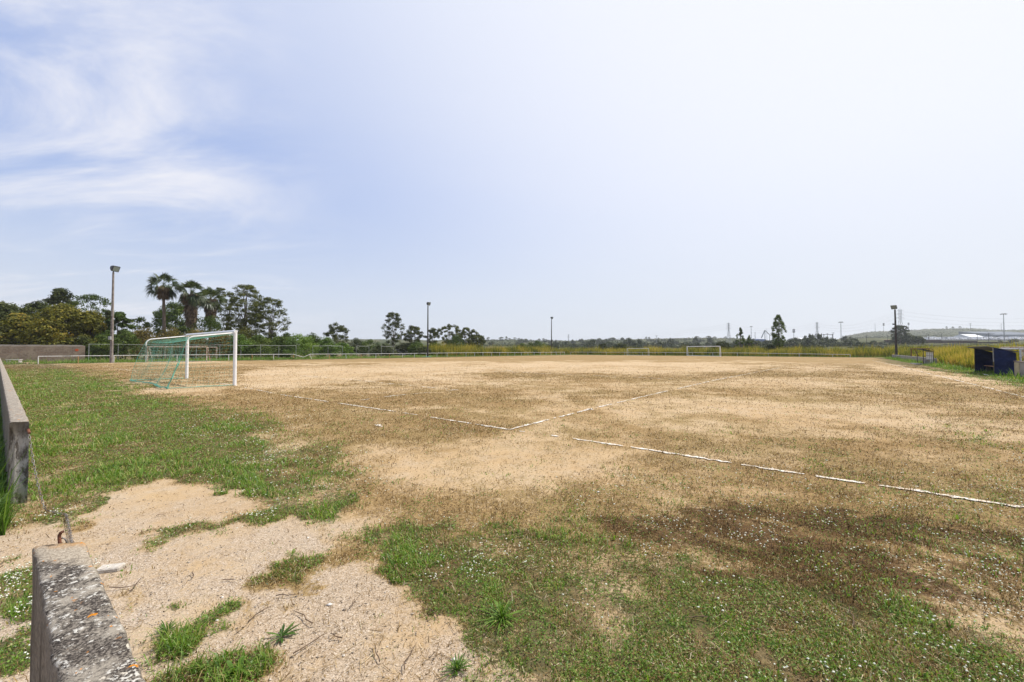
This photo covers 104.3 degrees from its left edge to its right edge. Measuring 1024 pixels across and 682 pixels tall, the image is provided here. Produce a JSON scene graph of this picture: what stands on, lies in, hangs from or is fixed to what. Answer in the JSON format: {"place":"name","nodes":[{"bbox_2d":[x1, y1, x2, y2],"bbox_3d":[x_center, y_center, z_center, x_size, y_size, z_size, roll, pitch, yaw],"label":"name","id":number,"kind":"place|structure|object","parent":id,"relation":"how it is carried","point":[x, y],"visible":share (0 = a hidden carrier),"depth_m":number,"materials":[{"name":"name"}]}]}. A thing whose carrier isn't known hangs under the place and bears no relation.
{"place":"outdoors","nodes":[
{"label":"outdoors","id":0,"kind":"place"},
{"bbox_2d":[0,354,1023,681],"bbox_3d":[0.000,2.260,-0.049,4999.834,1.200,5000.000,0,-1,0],"label":"ground","id":1,"kind":"structure","parent":0,"point":[254,546],"depth_m":4.22,"materials":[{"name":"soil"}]},
{"bbox_2d":[0,300,26,320],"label":"broadleaf tree","id":2,"kind":"object","parent":1,"relation":"on","point":[6,309],"visible":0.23,"depth_m":65.51,"materials":[{"name":"green plant"}]},
{"bbox_2d":[0,358,30,503],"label":"concrete wall","id":3,"kind":"structure","parent":1,"relation":"on","point":[15,426],"depth_m":4.33,"materials":[{"name":"grey concrete"}]},
{"bbox_2d":[28,434,73,542],"bbox_3d":[-3.457,1.276,3.050,4.353,0.894,0.258,-1,-2,38],"label":"chain","id":4,"kind":"object","parent":3,"relation":"hanging from","point":[69,528],"visible":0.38,"depth_m":4.09,"materials":[{"name":"metal"}]},
{"bbox_2d":[0,312,49,344],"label":"broadleaf tree","id":5,"kind":"object","parent":1,"relation":"on","point":[10,326],"visible":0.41,"depth_m":56.77,"materials":[{"name":"green plant"}]},
{"bbox_2d":[0,397,58,534],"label":"tall grass","id":6,"kind":"structure","parent":1,"relation":"on","point":[5,517],"depth_m":3.93,"materials":[{"name":"green plant"}]},
{"bbox_2d":[10,300,61,344],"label":"broadleaf tree","id":7,"kind":"object","parent":1,"relation":"on","point":[30,308],"visible":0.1,"depth_m":68.27,"materials":[{"name":"green plant"}]},
{"bbox_2d":[0,345,84,361],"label":"brick wall","id":8,"kind":"structure","parent":1,"relation":"on","point":[26,352],"depth_m":50.56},
{"bbox_2d":[13,303,98,344],"bbox_3d":[-67.715,-1.342,59.788,9.134,8.921,9.289,0,-1,20],"label":"broadleaf tree","id":9,"kind":"object","parent":1,"relation":"on","point":[58,317],"visible":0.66,"depth_m":57.81,"materials":[{"name":"green plant"}]},
{"bbox_2d":[42,287,79,306],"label":"broadleaf tree","id":10,"kind":"object","parent":1,"relation":"on","point":[59,295],"visible":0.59,"depth_m":79.31,"materials":[{"name":"green plant"}]},
{"bbox_2d":[73,336,101,360],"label":"bush","id":11,"kind":"object","parent":1,"relation":"on","point":[81,340],"visible":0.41,"depth_m":56.79,"materials":[{"name":"green plant"}]},
{"bbox_2d":[30,530,145,681],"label":"concrete wall","id":12,"kind":"structure","parent":1,"relation":"on","point":[78,632],"depth_m":1.17,"materials":[{"name":"grey concrete"}]},
{"bbox_2d":[62,293,114,321],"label":"broadleaf tree","id":13,"kind":"object","parent":1,"relation":"on","point":[89,297],"visible":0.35,"depth_m":79.20,"materials":[{"name":"green plant"}]},
{"bbox_2d":[64,310,115,359],"bbox_3d":[-64.558,-0.810,61.241,6.110,7.913,5.737,0,-1,0],"label":"broadleaf tree","id":14,"kind":"object","parent":1,"relation":"on","point":[95,318],"visible":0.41,"depth_m":60.30,"materials":[{"name":"green plant"}]},
{"bbox_2d":[83,333,109,359],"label":"bush","id":15,"kind":"object","parent":1,"relation":"on","point":[101,338],"visible":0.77,"depth_m":56.51,"materials":[{"name":"green plant"}]},
{"bbox_2d":[104,310,114,354],"bbox_3d":[-63.842,-0.891,63.007,1.709,8.158,1.781,1,-2,-35],"label":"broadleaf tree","id":16,"kind":"object","parent":1,"relation":"on","point":[107,314],"visible":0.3,"depth_m":62.79,"materials":[{"name":"green plant"}]},
{"bbox_2d":[97,563,125,573],"bbox_3d":[-3.027,1.714,3.002,0.150,0.035,0.085,0,-1,-14],"label":"stone slab","id":17,"kind":"object","parent":1,"relation":"on","point":[116,567],"depth_m":2.98,"materials":[{"name":"white stone"}]},
{"bbox_2d":[108,265,119,362],"bbox_3d":[-50.181,-3.299,50.073,0.871,12.301,0.869,0,-1,0],"label":"floodlight mast","id":18,"kind":"object","parent":1,"relation":"on","point":[113,268],"visible":0.96,"depth_m":50.01,"materials":[{"name":"metal"}]},
{"bbox_2d":[102,311,134,359],"bbox_3d":[-61.279,-0.748,61.843,3.702,7.824,3.489,0,-1,0],"label":"broadleaf tree","id":19,"kind":"object","parent":1,"relation":"on","point":[120,316],"visible":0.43,"depth_m":61.90,"materials":[{"name":"green plant"}]},
{"bbox_2d":[108,329,141,359],"bbox_3d":[-55.811,0.585,57.374,3.981,4.703,3.668,0,-1,-14],"label":"bush","id":20,"kind":"object","parent":1,"relation":"on","point":[129,337],"visible":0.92,"depth_m":57.17,"materials":[{"name":"green plant"}]},
{"bbox_2d":[123,317,153,358],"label":"broadleaf tree","id":21,"kind":"object","parent":1,"relation":"on","point":[146,324],"visible":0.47,"depth_m":67.94,"materials":[{"name":"green plant"}]},
{"bbox_2d":[122,327,161,359],"bbox_3d":[-58.425,0.455,63.262,5.800,5.813,5.805,0,-1,0],"label":"bush","id":22,"kind":"object","parent":1,"relation":"on","point":[143,334],"visible":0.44,"depth_m":62.31,"materials":[{"name":"green plant"}]},
{"bbox_2d":[145,272,179,358],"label":"fan palm","id":23,"kind":"object","parent":1,"relation":"on","point":[164,293],"visible":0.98,"depth_m":69.83,"materials":[{"name":"green plant"}]},
{"bbox_2d":[144,618,185,637],"bbox_3d":[-2.005,1.672,2.322,0.171,0.070,0.168,0,-1,-21],"label":"weed","id":24,"kind":"object","parent":1,"relation":"on","point":[163,625],"visible":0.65,"depth_m":2.33,"materials":[{"name":"green plant"}]},
{"bbox_2d":[148,327,192,358],"bbox_3d":[-54.953,0.447,64.057,6.724,5.731,5.917,0,-1,0],"label":"bush","id":25,"kind":"object","parent":1,"relation":"on","point":[168,333],"visible":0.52,"depth_m":63.36,"materials":[{"name":"green plant"}]},
{"bbox_2d":[150,301,203,356],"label":"broadleaf tree","id":26,"kind":"object","parent":1,"relation":"on","point":[174,314],"visible":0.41,"depth_m":79.98,"materials":[{"name":"green plant"}]},
{"bbox_2d":[147,346,209,361],"bbox_3d":[-45.944,1.820,55.078,6.886,2.123,1.397,0,-1,-17],"label":"goal","id":27,"kind":"object","parent":1,"relation":"on","point":[177,346],"visible":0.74,"depth_m":54.89,"materials":[{"name":"white metal"}]},
{"bbox_2d":[130,330,237,388],"bbox_3d":[-16.489,0.818,19.682,7.443,2.604,2.606,-1,-2,37],"label":"football goal","id":28,"kind":"object","parent":1,"relation":"on","point":[204,334],"visible":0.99,"depth_m":18.46,"materials":[{"name":"white paint"}]},
{"bbox_2d":[164,347,216,358],"bbox_3d":[-50.233,1.978,62.317,7.181,2.123,1.632,1,-1,-23],"label":"goal","id":29,"kind":"object","parent":1,"relation":"on","point":[194,347],"visible":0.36,"depth_m":62.18,"materials":[{"name":"white metal"}]},
{"bbox_2d":[174,280,209,358],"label":"fan palm","id":30,"kind":"object","parent":1,"relation":"on","point":[191,301],"visible":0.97,"depth_m":70.54,"materials":[{"name":"green plant"}]},
{"bbox_2d":[175,327,217,358],"bbox_3d":[-51.810,0.435,64.934,6.798,5.499,5.447,0,-1,0],"label":"bush","id":31,"kind":"object","parent":1,"relation":"on","point":[195,343],"visible":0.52,"depth_m":64.50,"materials":[{"name":"green plant"}]},
{"bbox_2d":[188,315,231,358],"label":"broadleaf tree","id":32,"kind":"object","parent":1,"relation":"on","point":[209,322],"visible":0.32,"depth_m":68.84,"materials":[{"name":"green plant"}]},
{"bbox_2d":[198,286,226,357],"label":"fan palm","id":33,"kind":"object","parent":1,"relation":"on","point":[211,306],"visible":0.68,"depth_m":77.75,"materials":[{"name":"green plant"}]},
{"bbox_2d":[202,287,234,330],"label":"broadleaf tree","id":34,"kind":"object","parent":1,"relation":"on","point":[221,289],"visible":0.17,"depth_m":90.40,"materials":[{"name":"green plant"}]},
{"bbox_2d":[203,329,240,358],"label":"bush","id":35,"kind":"object","parent":1,"relation":"on","point":[225,339],"visible":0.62,"depth_m":66.18,"materials":[{"name":"green plant"}]},
{"bbox_2d":[213,656,253,679],"bbox_3d":[-1.400,1.666,2.006,0.163,0.069,0.152,1,-2,-43],"label":"weed","id":36,"kind":"object","parent":1,"relation":"on","point":[229,663],"visible":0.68,"depth_m":2.03,"materials":[{"name":"green plant"}]},
{"bbox_2d":[220,333,256,358],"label":"bush","id":37,"kind":"object","parent":1,"relation":"on","point":[241,340],"visible":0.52,"depth_m":68.51,"materials":[{"name":"green plant"}]},
{"bbox_2d":[88,344,391,359],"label":"fence","id":38,"kind":"object","parent":1,"relation":"on","point":[223,350],"visible":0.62,"depth_m":65.17,"materials":[{"name":"metal"}]},
{"bbox_2d":[218,284,268,339],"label":"broadleaf tree","id":39,"kind":"object","parent":1,"relation":"on","point":[241,301],"visible":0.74,"depth_m":86.68,"materials":[{"name":"green plant"}]},
{"bbox_2d":[231,326,262,356],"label":"bush","id":40,"kind":"object","parent":1,"relation":"on","point":[248,334],"visible":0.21,"depth_m":76.81,"materials":[{"name":"green plant"}]},
{"bbox_2d":[247,334,276,357],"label":"bush","id":41,"kind":"object","parent":1,"relation":"on","point":[258,339],"visible":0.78,"depth_m":71.38,"materials":[{"name":"green plant"}]},
{"bbox_2d":[242,296,290,355],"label":"broadleaf tree","id":42,"kind":"object","parent":1,"relation":"on","point":[271,333],"visible":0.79,"depth_m":86.34,"materials":[{"name":"green plant"}]},
{"bbox_2d":[261,335,294,357],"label":"bush","id":43,"kind":"object","parent":1,"relation":"on","point":[281,340],"visible":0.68,"depth_m":75.00,"materials":[{"name":"green plant"}]},
{"bbox_2d":[264,621,299,644],"bbox_3d":[-1.325,1.689,2.297,0.142,0.036,0.201,-1,-2,42],"label":"weed","id":44,"kind":"object","parent":1,"relation":"on","point":[282,632],"visible":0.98,"depth_m":2.31,"materials":[{"name":"green plant"}]},
{"bbox_2d":[275,332,297,356],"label":"bush","id":45,"kind":"object","parent":1,"relation":"on","point":[287,334],"visible":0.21,"depth_m":83.75,"materials":[{"name":"green plant"}]},
{"bbox_2d":[278,333,322,357],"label":"bush","id":46,"kind":"object","parent":1,"relation":"on","point":[304,345],"visible":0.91,"depth_m":76.56,"materials":[{"name":"green plant"}]},
{"bbox_2d":[38,352,564,363],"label":"perimeter railing","id":47,"kind":"object","parent":1,"relation":"on","point":[283,354],"visible":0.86,"depth_m":64.64,"materials":[{"name":"white metal"}]},
{"bbox_2d":[103,366,505,428],"bbox_3d":[-20.181,2.170,23.896,50.988,0.001,0.425,-1,-2,38],"label":"goal line","id":48,"kind":"object","parent":1,"relation":"on","point":[366,407],"visible":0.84,"depth_m":11.36,"materials":[{"name":"white paint"}]},
{"bbox_2d":[300,332,328,355],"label":"bush","id":49,"kind":"object","parent":1,"relation":"on","point":[315,339],"visible":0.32,"depth_m":87.55,"materials":[{"name":"green plant"}]},
{"bbox_2d":[312,336,340,356],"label":"bush","id":50,"kind":"object","parent":1,"relation":"on","point":[326,342],"visible":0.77,"depth_m":87.55,"materials":[{"name":"green plant"}]},
{"bbox_2d":[323,322,349,355],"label":"broadleaf tree","id":51,"kind":"object","parent":1,"relation":"on","point":[340,328],"visible":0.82,"depth_m":105.08,"materials":[{"name":"green plant"}]},
{"bbox_2d":[329,342,355,356],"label":"bush","id":52,"kind":"object","parent":1,"relation":"on","point":[346,348],"visible":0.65,"depth_m":91.72,"materials":[{"name":"green plant"}]},
{"bbox_2d":[348,337,368,355],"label":"bush","id":53,"kind":"object","parent":1,"relation":"on","point":[356,342],"visible":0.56,"depth_m":108.82,"materials":[{"name":"green plant"}]},
{"bbox_2d":[355,339,383,355],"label":"bush","id":54,"kind":"object","parent":1,"relation":"on","point":[366,346],"visible":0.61,"depth_m":106.97,"materials":[{"name":"green plant"}]},
{"bbox_2d":[368,343,396,354],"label":"bush","id":55,"kind":"object","parent":1,"relation":"on","point":[377,348],"visible":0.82,"depth_m":105.03,"materials":[{"name":"green plant"}]},
{"bbox_2d":[379,349,394,355],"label":"bush","id":56,"kind":"object","parent":1,"relation":"on","point":[386,350],"visible":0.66,"depth_m":98.18,"materials":[{"name":"green plant"}]},
{"bbox_2d":[381,311,405,347],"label":"broadleaf tree","id":57,"kind":"object","parent":1,"relation":"on","point":[396,320],"visible":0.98,"depth_m":115.72,"materials":[{"name":"green plant"}]},
{"bbox_2d":[394,342,410,354],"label":"bush","id":58,"kind":"object","parent":1,"relation":"on","point":[402,346],"visible":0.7,"depth_m":117.35,"materials":[{"name":"green plant"}]},
{"bbox_2d":[403,325,423,351],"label":"broadleaf tree","id":59,"kind":"object","parent":1,"relation":"on","point":[410,335],"visible":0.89,"depth_m":118.78,"materials":[{"name":"green plant"}]},
{"bbox_2d":[407,342,424,355],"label":"bush","id":60,"kind":"object","parent":1,"relation":"on","point":[414,346],"visible":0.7,"depth_m":104.88,"materials":[{"name":"green plant"}]},
{"bbox_2d":[414,346,433,355],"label":"bush","id":61,"kind":"object","parent":1,"relation":"on","point":[421,350],"visible":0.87,"depth_m":96.00,"materials":[{"name":"green plant"}]},
{"bbox_2d":[426,302,430,356],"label":"floodlight mast","id":62,"kind":"object","parent":1,"relation":"on","point":[428,303],"visible":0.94,"depth_m":87.98,"materials":[{"name":"metal"}]},
{"bbox_2d":[423,328,439,344],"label":"broadleaf tree","id":63,"kind":"object","parent":1,"relation":"on","point":[435,333],"visible":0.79,"depth_m":123.07,"materials":[{"name":"green plant"}]},
{"bbox_2d":[437,324,464,345],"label":"broadleaf tree","id":64,"kind":"object","parent":1,"relation":"on","point":[457,330],"visible":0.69,"depth_m":127.50,"materials":[{"name":"green plant"}]},
{"bbox_2d":[442,335,465,346],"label":"bush","id":65,"kind":"object","parent":1,"relation":"on","point":[455,338],"visible":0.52,"depth_m":115.22,"materials":[{"name":"green plant"}]},
{"bbox_2d":[438,651,472,681],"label":"weed","id":66,"kind":"object","parent":1,"relation":"on","point":[457,664],"visible":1,"depth_m":2.06,"materials":[{"name":"green plant"}]},
{"bbox_2d":[459,327,478,346],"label":"broadleaf tree","id":67,"kind":"object","parent":1,"relation":"on","point":[468,340],"visible":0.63,"depth_m":129.83,"materials":[{"name":"green plant"}]},
{"bbox_2d":[468,334,485,346],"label":"broadleaf tree","id":68,"kind":"object","parent":1,"relation":"on","point":[480,340],"visible":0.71,"depth_m":132.54,"materials":[{"name":"green plant"}]},
{"bbox_2d":[109,514,855,681],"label":"twigs","id":69,"kind":"object","parent":1,"relation":"on","point":[375,646],"visible":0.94,"depth_m":2.44,"materials":[{"name":"brown wood"}]},
{"bbox_2d":[474,598,529,636],"bbox_3d":[-0.074,1.657,2.452,0.319,0.105,0.321,1,-2,-42],"label":"weed","id":70,"kind":"object","parent":1,"relation":"on","point":[501,612],"visible":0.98,"depth_m":2.44,"materials":[{"name":"green plant"}]},
{"bbox_2d":[0,368,1023,681],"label":"green grass","id":71,"kind":"structure","parent":1,"relation":"on","point":[200,632],"depth_m":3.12,"materials":[{"name":"green plant"}]},
{"bbox_2d":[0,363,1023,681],"bbox_3d":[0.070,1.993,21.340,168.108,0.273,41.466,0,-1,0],"label":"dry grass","id":72,"kind":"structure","parent":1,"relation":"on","point":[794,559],"depth_m":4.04,"materials":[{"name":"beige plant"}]},
{"bbox_2d":[0,409,1023,681],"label":"clover flowers","id":73,"kind":"object","parent":1,"relation":"on","point":[640,545],"visible":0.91,"depth_m":3.06,"materials":[{"name":"white plant"}]},
{"bbox_2d":[526,340,546,348],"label":"bush","id":74,"kind":"object","parent":1,"relation":"on","point":[537,343],"visible":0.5,"depth_m":171.22,"materials":[{"name":"green plant"}]},
{"bbox_2d":[610,343,627,348],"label":"bush","id":75,"kind":"object","parent":1,"relation":"on","point":[621,345],"visible":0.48,"depth_m":139.38,"materials":[{"name":"green plant"}]},
{"bbox_2d":[512,369,770,428],"bbox_3d":[12.221,2.144,22.702,0.533,0.001,37.942,-1,-2,41],"label":"penalty area line","id":76,"kind":"object","parent":1,"relation":"on","point":[603,405],"visible":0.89,"depth_m":10.97,"materials":[{"name":"white paint"}]},
{"bbox_2d":[570,352,849,356],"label":"perimeter railing","id":77,"kind":"object","parent":1,"relation":"on","point":[737,353],"visible":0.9,"depth_m":110.06,"materials":[{"name":"white metal"}]},
{"bbox_2d":[712,341,730,349],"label":"broadleaf tree","id":78,"kind":"object","parent":1,"relation":"on","point":[722,344],"visible":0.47,"depth_m":120.84,"materials":[{"name":"green plant"}]},
{"bbox_2d":[425,337,1023,369],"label":"reeds","id":79,"kind":"object","parent":1,"relation":"on","point":[962,355],"visible":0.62,"depth_m":99.58,"materials":[{"name":"plant"}]},
{"bbox_2d":[734,327,744,348],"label":"poplar tree","id":80,"kind":"object","parent":1,"relation":"on","point":[741,338],"visible":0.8,"depth_m":113.94,"materials":[{"name":"green plant"}]},
{"bbox_2d":[745,335,753,348],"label":"poplar tree","id":81,"kind":"object","parent":1,"relation":"on","point":[749,340],"visible":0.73,"depth_m":115.90,"materials":[{"name":"green plant"}]},
{"bbox_2d":[771,314,786,348],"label":"poplar tree","id":82,"kind":"object","parent":1,"relation":"on","point":[776,336],"visible":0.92,"depth_m":113.65,"materials":[{"name":"green plant"}]},
{"bbox_2d":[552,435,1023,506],"bbox_3d":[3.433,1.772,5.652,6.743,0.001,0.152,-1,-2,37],"label":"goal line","id":83,"kind":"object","parent":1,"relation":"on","point":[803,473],"visible":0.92,"depth_m":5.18,"materials":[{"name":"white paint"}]},
{"bbox_2d":[890,305,897,354],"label":"floodlight mast","id":84,"kind":"object","parent":1,"relation":"on","point":[894,307],"visible":0.95,"depth_m":72.47,"materials":[{"name":"metal"}]},
{"bbox_2d":[892,355,936,363],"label":"wall","id":85,"kind":"structure","parent":1,"relation":"on","point":[913,357],"depth_m":56.45,"materials":[{"name":"grey concrete"}]},
{"bbox_2d":[910,349,933,364],"bbox_3d":[46.755,1.785,45.479,1.445,1.815,4.600,-1,-2,39],"label":"dugout","id":86,"kind":"object","parent":1,"relation":"on","point":[929,357],"visible":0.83,"depth_m":44.17,"materials":[{"name":"metal"}]},
{"bbox_2d":[966,346,1018,375],"bbox_3d":[32.647,1.315,27.152,1.340,1.915,5.070,-1,-2,39],"label":"dugout","id":87,"kind":"object","parent":1,"relation":"on","point":[1000,359],"visible":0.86,"depth_m":25.46,"materials":[{"name":"metal"}]},
{"bbox_2d":[1001,348,1023,360],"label":"goal","id":88,"kind":"object","parent":1,"relation":"on","point":[1020,354],"visible":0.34,"depth_m":27.00,"materials":[{"name":"white metal"}]},
{"bbox_2d":[1013,361,1023,375],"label":"wall","id":89,"kind":"structure","parent":1,"relation":"on","point":[1019,367],"depth_m":23.55,"materials":[{"name":"grey concrete"}]},
{"bbox_2d":[0,0,1023,340],"label":"sky","id":90,"kind":"structure","parent":0,"point":[606,169],"materials":[{"name":"blue"}]},
{"bbox_2d":[1,352,1023,382],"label":"rough grass","id":91,"kind":"structure","parent":0,"point":[933,364],"depth_m":55.74,"materials":[{"name":"green plant"}]},
{"bbox_2d":[115,328,1023,354],"bbox_3d":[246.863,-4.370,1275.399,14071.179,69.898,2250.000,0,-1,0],"label":"hills","id":92,"kind":"structure","parent":0,"point":[879,333],"depth_m":711.40,"materials":[{"name":"green plant"}]},
{"bbox_2d":[632,338,643,347],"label":"bush","id":93,"kind":"object","parent":92,"relation":"on","point":[634,343],"visible":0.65,"depth_m":318.63,"materials":[{"name":"green plant"}]},
{"bbox_2d":[462,328,1023,346],"bbox_3d":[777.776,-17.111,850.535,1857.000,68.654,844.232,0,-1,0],"label":"hillside scrub","id":94,"kind":"object","parent":92,"relation":"on","point":[678,339],"visible":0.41,"depth_m":812.50,"materials":[{"name":"green plant"}]},
{"bbox_2d":[787,339,799,347],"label":"bush","id":95,"kind":"object","parent":92,"relation":"on","point":[792,342],"visible":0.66,"depth_m":249.11,"materials":[{"name":"green plant"}]},
{"bbox_2d":[799,338,814,347],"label":"bush","id":96,"kind":"object","parent":92,"relation":"on","point":[807,342],"visible":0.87,"depth_m":229.15,"materials":[{"name":"green plant"}]},
{"bbox_2d":[813,333,824,342],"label":"bush","id":97,"kind":"object","parent":92,"relation":"on","point":[819,336],"visible":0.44,"depth_m":302.94,"materials":[{"name":"green plant"}]},
{"bbox_2d":[815,340,829,346],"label":"bush","id":98,"kind":"object","parent":92,"relation":"on","point":[822,342],"visible":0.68,"depth_m":237.40,"materials":[{"name":"green plant"}]},
{"bbox_2d":[843,339,855,345],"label":"bush","id":99,"kind":"object","parent":92,"relation":"on","point":[849,341],"visible":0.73,"depth_m":242.46,"materials":[{"name":"green plant"}]},
{"bbox_2d":[889,335,904,343],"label":"bush","id":100,"kind":"object","parent":92,"relation":"on","point":[892,340],"visible":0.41,"depth_m":261.35,"materials":[{"name":"green plant"}]},
{"bbox_2d":[890,325,910,343],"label":"broadleaf tree","id":101,"kind":"object","parent":92,"relation":"on","point":[901,330],"visible":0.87,"depth_m":253.56,"materials":[{"name":"green plant"}]},
{"bbox_2d":[903,334,915,343],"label":"bush","id":102,"kind":"object","parent":92,"relation":"on","point":[911,339],"visible":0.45,"depth_m":263.24,"materials":[{"name":"green plant"}]},
{"bbox_2d":[911,336,926,343],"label":"bush","id":103,"kind":"object","parent":92,"relation":"on","point":[919,339],"visible":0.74,"depth_m":266.17,"materials":[{"name":"green plant"}]},
{"bbox_2d":[953,334,982,336],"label":"shed","id":104,"kind":"structure","parent":92,"relation":"on","point":[967,335],"depth_m":610.76,"materials":[{"name":"metal"}]},
{"bbox_2d":[959,332,1023,336],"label":"warehouse","id":105,"kind":"structure","parent":92,"relation":"on","point":[1009,334],"depth_m":649.27,"materials":[{"name":"concrete"}]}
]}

